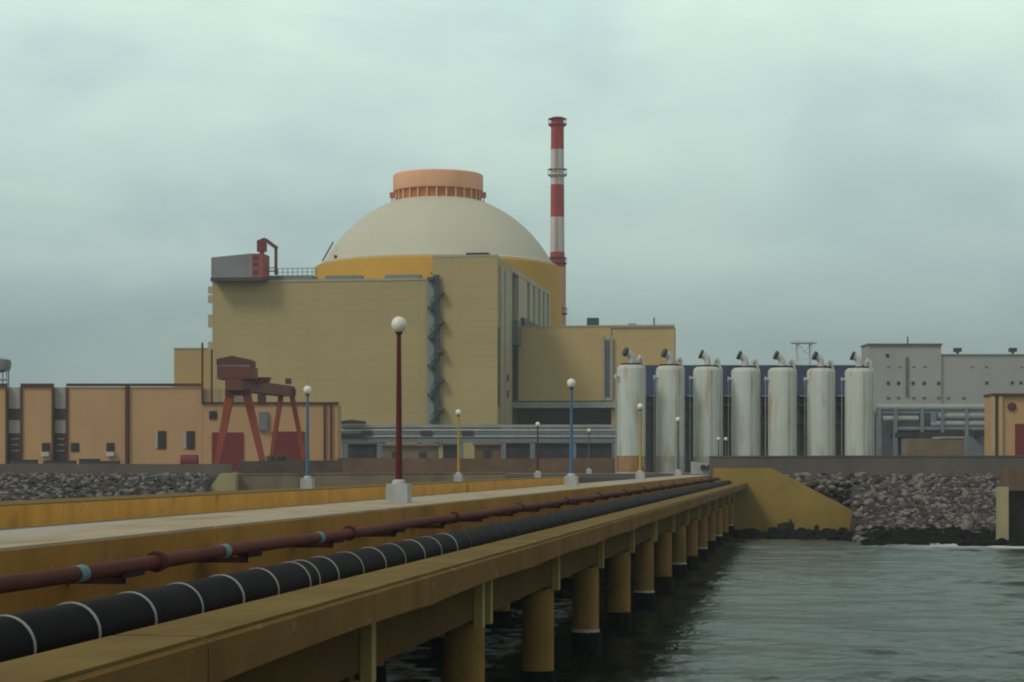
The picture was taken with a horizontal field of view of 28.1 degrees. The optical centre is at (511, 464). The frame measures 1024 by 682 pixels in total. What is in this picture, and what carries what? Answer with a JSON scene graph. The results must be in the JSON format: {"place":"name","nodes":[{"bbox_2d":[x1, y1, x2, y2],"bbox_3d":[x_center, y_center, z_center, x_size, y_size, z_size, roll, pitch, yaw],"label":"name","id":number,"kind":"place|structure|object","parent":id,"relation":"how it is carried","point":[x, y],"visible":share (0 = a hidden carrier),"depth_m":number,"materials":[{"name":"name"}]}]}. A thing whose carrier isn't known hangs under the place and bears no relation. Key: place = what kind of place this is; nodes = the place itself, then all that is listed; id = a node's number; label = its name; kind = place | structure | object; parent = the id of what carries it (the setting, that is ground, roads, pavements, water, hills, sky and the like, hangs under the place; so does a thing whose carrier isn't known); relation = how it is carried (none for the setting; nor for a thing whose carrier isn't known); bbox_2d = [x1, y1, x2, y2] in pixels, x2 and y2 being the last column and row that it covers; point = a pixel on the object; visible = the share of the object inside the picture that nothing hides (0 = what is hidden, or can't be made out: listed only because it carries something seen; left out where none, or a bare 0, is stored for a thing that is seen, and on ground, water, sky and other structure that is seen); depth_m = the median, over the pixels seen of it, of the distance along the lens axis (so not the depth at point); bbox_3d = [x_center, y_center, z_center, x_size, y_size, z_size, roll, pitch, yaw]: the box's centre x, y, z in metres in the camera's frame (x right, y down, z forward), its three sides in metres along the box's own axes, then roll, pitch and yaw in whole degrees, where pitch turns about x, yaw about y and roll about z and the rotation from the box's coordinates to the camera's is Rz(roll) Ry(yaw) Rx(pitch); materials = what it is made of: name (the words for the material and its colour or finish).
{"place":"outdoors","nodes":[
{"label":"outdoors","id":0,"kind":"place"},
{"bbox_2d":[0,343,340,471],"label":"workshop building","id":1,"kind":"structure","parent":0,"point":[126,424],"depth_m":260.00,"materials":[{"name":"orange concrete"}]},
{"bbox_2d":[42,443,49,451],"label":"window","id":2,"kind":"structure","parent":1,"relation":"in","point":[45,446],"depth_m":259.89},
{"bbox_2d":[71,443,78,451],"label":"window","id":3,"kind":"structure","parent":1,"relation":"in","point":[74,446],"depth_m":259.89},
{"bbox_2d":[106,443,114,451],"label":"window","id":4,"kind":"structure","parent":1,"relation":"in","point":[110,447],"depth_m":259.89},
{"bbox_2d":[158,431,165,448],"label":"window","id":5,"kind":"structure","parent":1,"relation":"in","point":[161,434],"depth_m":259.89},
{"bbox_2d":[187,431,194,448],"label":"window","id":6,"kind":"structure","parent":1,"relation":"in","point":[190,434],"depth_m":259.89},
{"bbox_2d":[209,411,216,418],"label":"window","id":7,"kind":"structure","parent":1,"relation":"in","point":[212,414],"depth_m":259.89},
{"bbox_2d":[212,432,242,471],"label":"door","id":8,"kind":"structure","parent":1,"relation":"in","point":[232,453],"depth_m":259.83,"materials":[{"name":"metal"}]},
{"bbox_2d":[272,431,304,459],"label":"door","id":9,"kind":"structure","parent":1,"relation":"in","point":[287,443],"depth_m":259.83,"materials":[{"name":"metal"}]},
{"bbox_2d":[173,348,210,388],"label":"back block","id":10,"kind":"structure","parent":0,"point":[187,365],"depth_m":345.00,"materials":[{"name":"concrete"}]},
{"bbox_2d":[208,252,550,458],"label":"service building","id":11,"kind":"structure","parent":0,"point":[467,316],"depth_m":323.44,"materials":[{"name":"yellow concrete"}]},
{"bbox_2d":[210,253,269,282],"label":"roof plant cabin","id":12,"kind":"object","parent":11,"relation":"on","point":[250,267],"visible":1,"depth_m":323.54,"materials":[{"name":"metal"}]},
{"bbox_2d":[257,238,277,274],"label":"jib crane","id":13,"kind":"object","parent":11,"relation":"on","point":[262,245],"visible":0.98,"depth_m":325.29,"materials":[{"name":"metal"}]},
{"bbox_2d":[314,169,561,325],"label":"reactor building","id":14,"kind":"structure","parent":0,"point":[419,221],"depth_m":388.07,"materials":[{"name":"concrete"}]},
{"bbox_2d":[0,474,995,534],"bbox_3d":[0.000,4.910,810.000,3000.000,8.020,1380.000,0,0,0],"label":"ground","id":15,"kind":"structure","parent":0,"point":[583,478],"depth_m":175.96,"materials":[{"name":"stone"}]},
{"bbox_2d":[10,473,17,477],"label":"boulder","id":16,"kind":"object","parent":15,"relation":"on","point":[14,475],"visible":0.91,"depth_m":177.72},
{"bbox_2d":[27,479,37,483],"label":"boulder","id":17,"kind":"object","parent":15,"relation":"on","point":[32,481],"visible":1,"depth_m":174.91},
{"bbox_2d":[40,493,49,497],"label":"boulder","id":18,"kind":"object","parent":15,"relation":"on","point":[42,495],"visible":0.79,"depth_m":168.41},
{"bbox_2d":[77,492,83,497],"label":"boulder","id":19,"kind":"object","parent":15,"relation":"on","point":[79,494],"visible":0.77,"depth_m":168.84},
{"bbox_2d":[76,484,85,488],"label":"boulder","id":20,"kind":"object","parent":15,"relation":"on","point":[79,486],"visible":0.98,"depth_m":172.62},
{"bbox_2d":[0,472,207,500],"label":"riprap","id":21,"kind":"object","parent":15,"relation":"on","point":[42,482],"visible":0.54,"depth_m":174.14,"materials":[{"name":"stone"}]},
{"bbox_2d":[0,464,232,474],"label":"seawall","id":22,"kind":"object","parent":15,"relation":"on","point":[207,469],"visible":0.37,"depth_m":184.00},
{"bbox_2d":[144,477,155,481],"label":"boulder","id":23,"kind":"object","parent":15,"relation":"on","point":[149,479],"visible":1,"depth_m":175.41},
{"bbox_2d":[182,488,190,492],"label":"boulder","id":24,"kind":"object","parent":15,"relation":"on","point":[186,490],"visible":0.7,"depth_m":170.69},
{"bbox_2d":[210,473,241,491],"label":"wing wall","id":25,"kind":"structure","parent":15,"relation":"on","point":[226,481],"depth_m":176.00,"materials":[{"name":"concrete"}]},
{"bbox_2d":[239,472,504,489],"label":"wall","id":26,"kind":"structure","parent":15,"relation":"on","point":[253,481],"depth_m":178.00,"materials":[{"name":"concrete"}]},
{"bbox_2d":[233,471,690,473],"bbox_3d":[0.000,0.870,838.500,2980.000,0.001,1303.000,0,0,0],"label":"yard","id":27,"kind":"structure","parent":15,"relation":"on","point":[592,473],"depth_m":203.26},
{"bbox_2d":[0,358,11,386],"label":"water tower","id":28,"kind":"structure","parent":27,"relation":"on","point":[5,365],"depth_m":418.93,"materials":[{"name":"grey metal"}]},
{"bbox_2d":[10,460,37,463],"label":"crate","id":29,"kind":"object","parent":27,"relation":"on","point":[23,461],"visible":0.34,"depth_m":240.30,"materials":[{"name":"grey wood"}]},
{"bbox_2d":[42,460,76,463],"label":"crate","id":30,"kind":"object","parent":27,"relation":"on","point":[59,461],"visible":0.34,"depth_m":239.30,"materials":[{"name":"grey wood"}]},
{"bbox_2d":[79,459,100,463],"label":"crate","id":31,"kind":"object","parent":27,"relation":"on","point":[84,461],"visible":0.34,"depth_m":241.30,"materials":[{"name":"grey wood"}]},
{"bbox_2d":[90,461,119,463],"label":"crate","id":32,"kind":"object","parent":27,"relation":"on","point":[104,462],"visible":0.34,"depth_m":239.30,"materials":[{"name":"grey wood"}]},
{"bbox_2d":[180,455,198,463],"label":"oil tank","id":33,"kind":"object","parent":27,"relation":"on","point":[189,459],"visible":0.53,"depth_m":234.24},
{"bbox_2d":[214,356,305,463],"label":"gantry crane","id":34,"kind":"object","parent":27,"relation":"on","point":[239,376],"visible":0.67,"depth_m":231.61,"materials":[{"name":"red metal"}]},
{"bbox_2d":[263,454,286,460],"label":"shrub","id":35,"kind":"object","parent":27,"relation":"on","point":[279,458],"visible":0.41,"depth_m":221.62,"materials":[{"name":"green plant"}]},
{"bbox_2d":[237,460,341,473],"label":"compound wall","id":36,"kind":"structure","parent":27,"relation":"on","point":[299,466],"depth_m":203.00,"materials":[{"name":"concrete"}]},
{"bbox_2d":[341,443,385,457],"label":"plant room","id":37,"kind":"object","parent":27,"relation":"on","point":[362,450],"visible":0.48,"depth_m":296.00,"materials":[{"name":"concrete"}]},
{"bbox_2d":[349,449,353,457],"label":"window","id":38,"kind":"structure","parent":37,"relation":"in","point":[351,451],"depth_m":295.94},
{"bbox_2d":[369,449,373,457],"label":"window","id":39,"kind":"structure","parent":37,"relation":"in","point":[371,451],"depth_m":295.94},
{"bbox_2d":[380,444,440,457],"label":"hut","id":40,"kind":"object","parent":27,"relation":"on","point":[418,450],"visible":0.48,"depth_m":250.00,"materials":[{"name":"concrete"}]},
{"bbox_2d":[419,452,426,457],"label":"door","id":41,"kind":"structure","parent":40,"relation":"in","point":[421,454],"depth_m":249.93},
{"bbox_2d":[441,443,456,457],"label":"plant room","id":42,"kind":"object","parent":27,"relation":"on","point":[449,450],"visible":0.5,"depth_m":298.00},
{"bbox_2d":[448,450,451,457],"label":"window","id":43,"kind":"structure","parent":42,"relation":"in","point":[449,451],"depth_m":297.89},
{"bbox_2d":[337,458,615,472],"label":"compound wall","id":44,"kind":"structure","parent":27,"relation":"on","point":[387,465],"depth_m":215.00,"materials":[{"name":"concrete"}]},
{"bbox_2d":[341,420,616,470],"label":"pipe bridge","id":45,"kind":"structure","parent":27,"relation":"on","point":[381,434],"depth_m":284.41,"materials":[{"name":"metal"}]},
{"bbox_2d":[472,443,502,458],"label":"hut","id":46,"kind":"object","parent":27,"relation":"on","point":[487,450],"visible":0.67,"depth_m":262.00,"materials":[{"name":"concrete"}]},
{"bbox_2d":[484,451,490,458],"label":"door","id":47,"kind":"structure","parent":46,"relation":"in","point":[487,454],"depth_m":261.93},
{"bbox_2d":[548,116,566,325],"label":"chimney","id":48,"kind":"object","parent":27,"relation":"on","point":[557,169],"visible":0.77,"depth_m":428.75,"materials":[{"name":"metal"}]},
{"bbox_2d":[506,443,611,458],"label":"plant room","id":49,"kind":"object","parent":27,"relation":"on","point":[546,450],"visible":0.41,"depth_m":298.00,"materials":[{"name":"concrete"}]},
{"bbox_2d":[508,448,513,458],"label":"window","id":50,"kind":"structure","parent":49,"relation":"in","point":[510,450],"depth_m":297.89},
{"bbox_2d":[527,448,529,458],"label":"window","id":51,"kind":"structure","parent":49,"relation":"in","point":[528,449],"depth_m":297.89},
{"bbox_2d":[547,448,551,457],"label":"window","id":52,"kind":"structure","parent":49,"relation":"in","point":[549,450],"depth_m":297.89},
{"bbox_2d":[566,448,569,457],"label":"window","id":53,"kind":"structure","parent":49,"relation":"in","point":[567,449],"depth_m":297.89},
{"bbox_2d":[585,448,587,457],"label":"window","id":54,"kind":"structure","parent":49,"relation":"in","point":[586,449],"depth_m":297.89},
{"bbox_2d":[604,448,608,457],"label":"window","id":55,"kind":"structure","parent":49,"relation":"in","point":[606,450],"depth_m":297.89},
{"bbox_2d":[586,429,591,473],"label":"lamp post","id":56,"kind":"object","parent":27,"relation":"on","point":[588,470],"visible":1,"depth_m":196.94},
{"bbox_2d":[512,318,675,428],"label":"annex building","id":57,"kind":"structure","parent":27,"relation":"on","point":[589,358],"depth_m":339.42,"materials":[{"name":"concrete"}]},
{"bbox_2d":[614,347,646,472],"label":"silo tank","id":58,"kind":"object","parent":27,"relation":"on","point":[630,375],"visible":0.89,"depth_m":204.79,"materials":[{"name":"metal"}]},
{"bbox_2d":[653,348,685,472],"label":"silo tank","id":59,"kind":"object","parent":27,"relation":"on","point":[669,377],"visible":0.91,"depth_m":206.81,"materials":[{"name":"metal"}]},
{"bbox_2d":[689,350,722,470],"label":"silo tank","id":60,"kind":"object","parent":27,"relation":"on","point":[707,378],"visible":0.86,"depth_m":208.88,"materials":[{"name":"metal"}]},
{"bbox_2d":[727,351,759,455],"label":"silo tank","id":61,"kind":"object","parent":27,"relation":"on","point":[745,408],"visible":0.77,"depth_m":210.87,"materials":[{"name":"metal"}]},
{"bbox_2d":[645,365,863,471],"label":"open shed","id":62,"kind":"structure","parent":27,"relation":"on","point":[802,370],"depth_m":240.30,"materials":[{"name":"metal"}]},
{"bbox_2d":[764,351,796,455],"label":"silo tank","id":63,"kind":"object","parent":27,"relation":"on","point":[782,408],"visible":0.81,"depth_m":210.82,"materials":[{"name":"metal"}]},
{"bbox_2d":[803,351,834,455],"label":"silo tank","id":64,"kind":"object","parent":27,"relation":"on","point":[820,379],"visible":0.82,"depth_m":211.83,"materials":[{"name":"metal"}]},
{"bbox_2d":[841,351,873,454],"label":"silo tank","id":65,"kind":"object","parent":27,"relation":"on","point":[858,379],"visible":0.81,"depth_m":211.86,"materials":[{"name":"metal"}]},
{"bbox_2d":[874,404,983,454],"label":"pipe rack","id":66,"kind":"object","parent":27,"relation":"on","point":[894,424],"visible":0.57,"depth_m":289.67,"materials":[{"name":"metal"}]},
{"bbox_2d":[901,437,963,454],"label":"concrete basin","id":67,"kind":"object","parent":27,"relation":"on","point":[936,446],"visible":0.61,"depth_m":262.00,"materials":[{"name":"concrete"}]},
{"bbox_2d":[964,431,982,454],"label":"transformer","id":68,"kind":"object","parent":27,"relation":"on","point":[972,444],"visible":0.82,"depth_m":255.00,"materials":[{"name":"metal"}]},
{"bbox_2d":[691,462,708,473],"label":"valve chamber","id":69,"kind":"object","parent":15,"relation":"on","point":[699,468],"visible":0.67,"depth_m":190.00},
{"bbox_2d":[713,468,851,531],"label":"abutment","id":70,"kind":"object","parent":15,"relation":"on","point":[766,499],"visible":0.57,"depth_m":173.76,"materials":[{"name":"concrete"}]},
{"bbox_2d":[790,341,817,364],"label":"lattice mast","id":71,"kind":"object","parent":15,"relation":"on","point":[803,342],"visible":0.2,"depth_m":328.95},
{"bbox_2d":[709,455,1023,476],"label":"seawall","id":72,"kind":"object","parent":15,"relation":"on","point":[923,464],"visible":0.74,"depth_m":181.00,"materials":[{"name":"concrete"}]},
{"bbox_2d":[871,495,877,501],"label":"boulder","id":73,"kind":"object","parent":15,"relation":"on","point":[874,498],"visible":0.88,"depth_m":167.00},
{"bbox_2d":[872,477,880,484],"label":"boulder","id":74,"kind":"object","parent":15,"relation":"on","point":[876,480],"visible":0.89,"depth_m":174.59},
{"bbox_2d":[873,484,880,489],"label":"boulder","id":75,"kind":"object","parent":15,"relation":"on","point":[877,487],"visible":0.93,"depth_m":171.62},
{"bbox_2d":[786,473,999,541],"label":"riprap","id":76,"kind":"object","parent":15,"relation":"on","point":[892,481],"visible":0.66,"depth_m":168.27,"materials":[{"name":"stone"}]},
{"bbox_2d":[862,498,873,504],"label":"boulder","id":77,"kind":"object","parent":76,"relation":"on","point":[869,501],"visible":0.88,"depth_m":165.75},
{"bbox_2d":[867,505,877,511],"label":"boulder","id":78,"kind":"object","parent":76,"relation":"on","point":[872,508],"visible":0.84,"depth_m":162.82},
{"bbox_2d":[918,512,927,516],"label":"boulder","id":79,"kind":"object","parent":76,"relation":"on","point":[922,514],"visible":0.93,"depth_m":160.78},
{"bbox_2d":[934,515,945,519],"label":"boulder","id":80,"kind":"object","parent":76,"relation":"on","point":[938,517],"visible":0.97,"depth_m":159.78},
{"bbox_2d":[938,503,948,509],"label":"boulder","id":81,"kind":"object","parent":76,"relation":"on","point":[944,506],"visible":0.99,"depth_m":163.59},
{"bbox_2d":[986,517,995,522],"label":"boulder","id":82,"kind":"object","parent":76,"relation":"on","point":[990,519],"visible":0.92,"depth_m":158.79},
{"bbox_2d":[894,492,900,497],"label":"boulder","id":83,"kind":"object","parent":15,"relation":"on","point":[897,495],"visible":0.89,"depth_m":168.48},
{"bbox_2d":[899,502,907,508],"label":"boulder","id":84,"kind":"object","parent":15,"relation":"on","point":[904,505],"visible":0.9,"depth_m":164.12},
{"bbox_2d":[901,513,910,517],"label":"boulder","id":85,"kind":"object","parent":15,"relation":"on","point":[908,515],"visible":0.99,"depth_m":160.60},
{"bbox_2d":[903,472,911,477],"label":"boulder","id":86,"kind":"object","parent":15,"relation":"on","point":[907,474],"visible":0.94,"depth_m":177.34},
{"bbox_2d":[912,495,923,498],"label":"boulder","id":87,"kind":"object","parent":15,"relation":"on","point":[917,496],"visible":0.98,"depth_m":167.80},
{"bbox_2d":[920,483,931,488],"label":"boulder","id":88,"kind":"object","parent":15,"relation":"on","point":[926,485],"visible":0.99,"depth_m":172.45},
{"bbox_2d":[959,499,969,502],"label":"boulder","id":89,"kind":"object","parent":15,"relation":"on","point":[963,501],"visible":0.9,"depth_m":165.97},
{"bbox_2d":[960,524,969,529],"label":"boulder","id":90,"kind":"object","parent":15,"relation":"on","point":[965,526],"visible":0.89,"depth_m":155.94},
{"bbox_2d":[961,482,969,486],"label":"boulder","id":91,"kind":"object","parent":15,"relation":"on","point":[967,484],"visible":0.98,"depth_m":173.06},
{"bbox_2d":[961,520,971,525],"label":"boulder","id":92,"kind":"object","parent":15,"relation":"on","point":[969,523],"visible":0.7,"depth_m":157.84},
{"bbox_2d":[961,515,971,518],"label":"boulder","id":93,"kind":"object","parent":15,"relation":"on","point":[966,516],"visible":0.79,"depth_m":159.62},
{"bbox_2d":[977,491,987,495],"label":"boulder","id":94,"kind":"object","parent":15,"relation":"on","point":[982,493],"visible":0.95,"depth_m":169.23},
{"bbox_2d":[977,508,990,513],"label":"boulder","id":95,"kind":"object","parent":15,"relation":"on","point":[982,510],"visible":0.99,"depth_m":162.13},
{"bbox_2d":[989,477,997,481],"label":"boulder","id":96,"kind":"object","parent":15,"relation":"on","point":[993,479],"visible":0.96,"depth_m":175.26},
{"bbox_2d":[0,0,1023,386],"label":"sky","id":97,"kind":"structure","parent":0,"point":[755,178],"materials":[{"name":"grey"}]},
{"bbox_2d":[384,534,1023,681],"bbox_3d":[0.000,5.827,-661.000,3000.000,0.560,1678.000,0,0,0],"label":"sea water","id":98,"kind":"structure","parent":0,"point":[730,609],"depth_m":74.51,"materials":[{"name":"liquid"}]},
{"bbox_2d":[0,475,746,681],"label":"jetty","id":99,"kind":"object","parent":98,"relation":"in","point":[365,626],"visible":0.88,"depth_m":35.61,"materials":[{"name":"paint"}]},
{"bbox_2d":[300,386,314,488],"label":"lamp post","id":100,"kind":"object","parent":99,"relation":"on","point":[307,481],"visible":1,"depth_m":86.73,"materials":[{"name":"metal"}]},
{"bbox_2d":[0,477,719,593],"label":"red pipe","id":101,"kind":"object","parent":99,"relation":"on","point":[116,572],"visible":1,"depth_m":28.60,"materials":[{"name":"metal"}]},
{"bbox_2d":[0,480,730,662],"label":"black pipe","id":102,"kind":"object","parent":99,"relation":"on","point":[35,631],"visible":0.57,"depth_m":24.23,"materials":[{"name":"metal"}]},
{"bbox_2d":[386,316,410,502],"bbox_3d":[-2.651,-1.297,48.000,0.500,4.362,0.500,0,0,8],"label":"lamp post","id":103,"kind":"object","parent":99,"relation":"on","point":[398,489],"visible":1,"depth_m":47.93,"materials":[{"name":"metal"}]},
{"bbox_2d":[454,409,462,480],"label":"lamp post","id":104,"kind":"object","parent":99,"relation":"on","point":[458,475],"visible":1,"depth_m":123.93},
{"bbox_2d":[534,422,540,477],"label":"lamp post","id":105,"kind":"object","parent":99,"relation":"on","point":[537,473],"visible":1,"depth_m":159.93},
{"bbox_2d":[564,379,577,486],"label":"lamp post","id":106,"kind":"object","parent":99,"relation":"on","point":[570,479],"visible":1,"depth_m":82.53,"materials":[{"name":"metal"}]},
{"bbox_2d":[635,403,644,479],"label":"lamp post","id":107,"kind":"object","parent":99,"relation":"on","point":[639,474],"visible":0.99,"depth_m":115.93,"materials":[{"name":"metal"}]},
{"bbox_2d":[674,417,681,476],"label":"lamp post","id":108,"kind":"object","parent":99,"relation":"on","point":[677,472],"visible":1,"depth_m":148.93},
{"bbox_2d":[728,525,1023,545],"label":"wet rocks","id":109,"kind":"object","parent":98,"relation":"in","point":[958,536],"visible":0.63,"depth_m":154.42,"materials":[{"name":"stone"}]},
{"bbox_2d":[996,467,1023,539],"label":"outfall","id":110,"kind":"object","parent":98,"relation":"in","point":[1010,507],"visible":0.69,"depth_m":150.54,"materials":[{"name":"concrete"}]},
{"bbox_2d":[860,337,1023,410],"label":"office building","id":111,"kind":"structure","parent":0,"point":[916,373],"depth_m":335.00,"materials":[{"name":"concrete"}]},
{"bbox_2d":[983,393,1023,454],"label":"pump house","id":112,"kind":"structure","parent":0,"point":[1003,423],"depth_m":238.00,"materials":[{"name":"paint"}]},
{"bbox_2d":[1015,424,1023,454],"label":"door","id":113,"kind":"structure","parent":112,"relation":"in","point":[1019,428],"depth_m":237.91,"materials":[{"name":"metal"}]}
]}

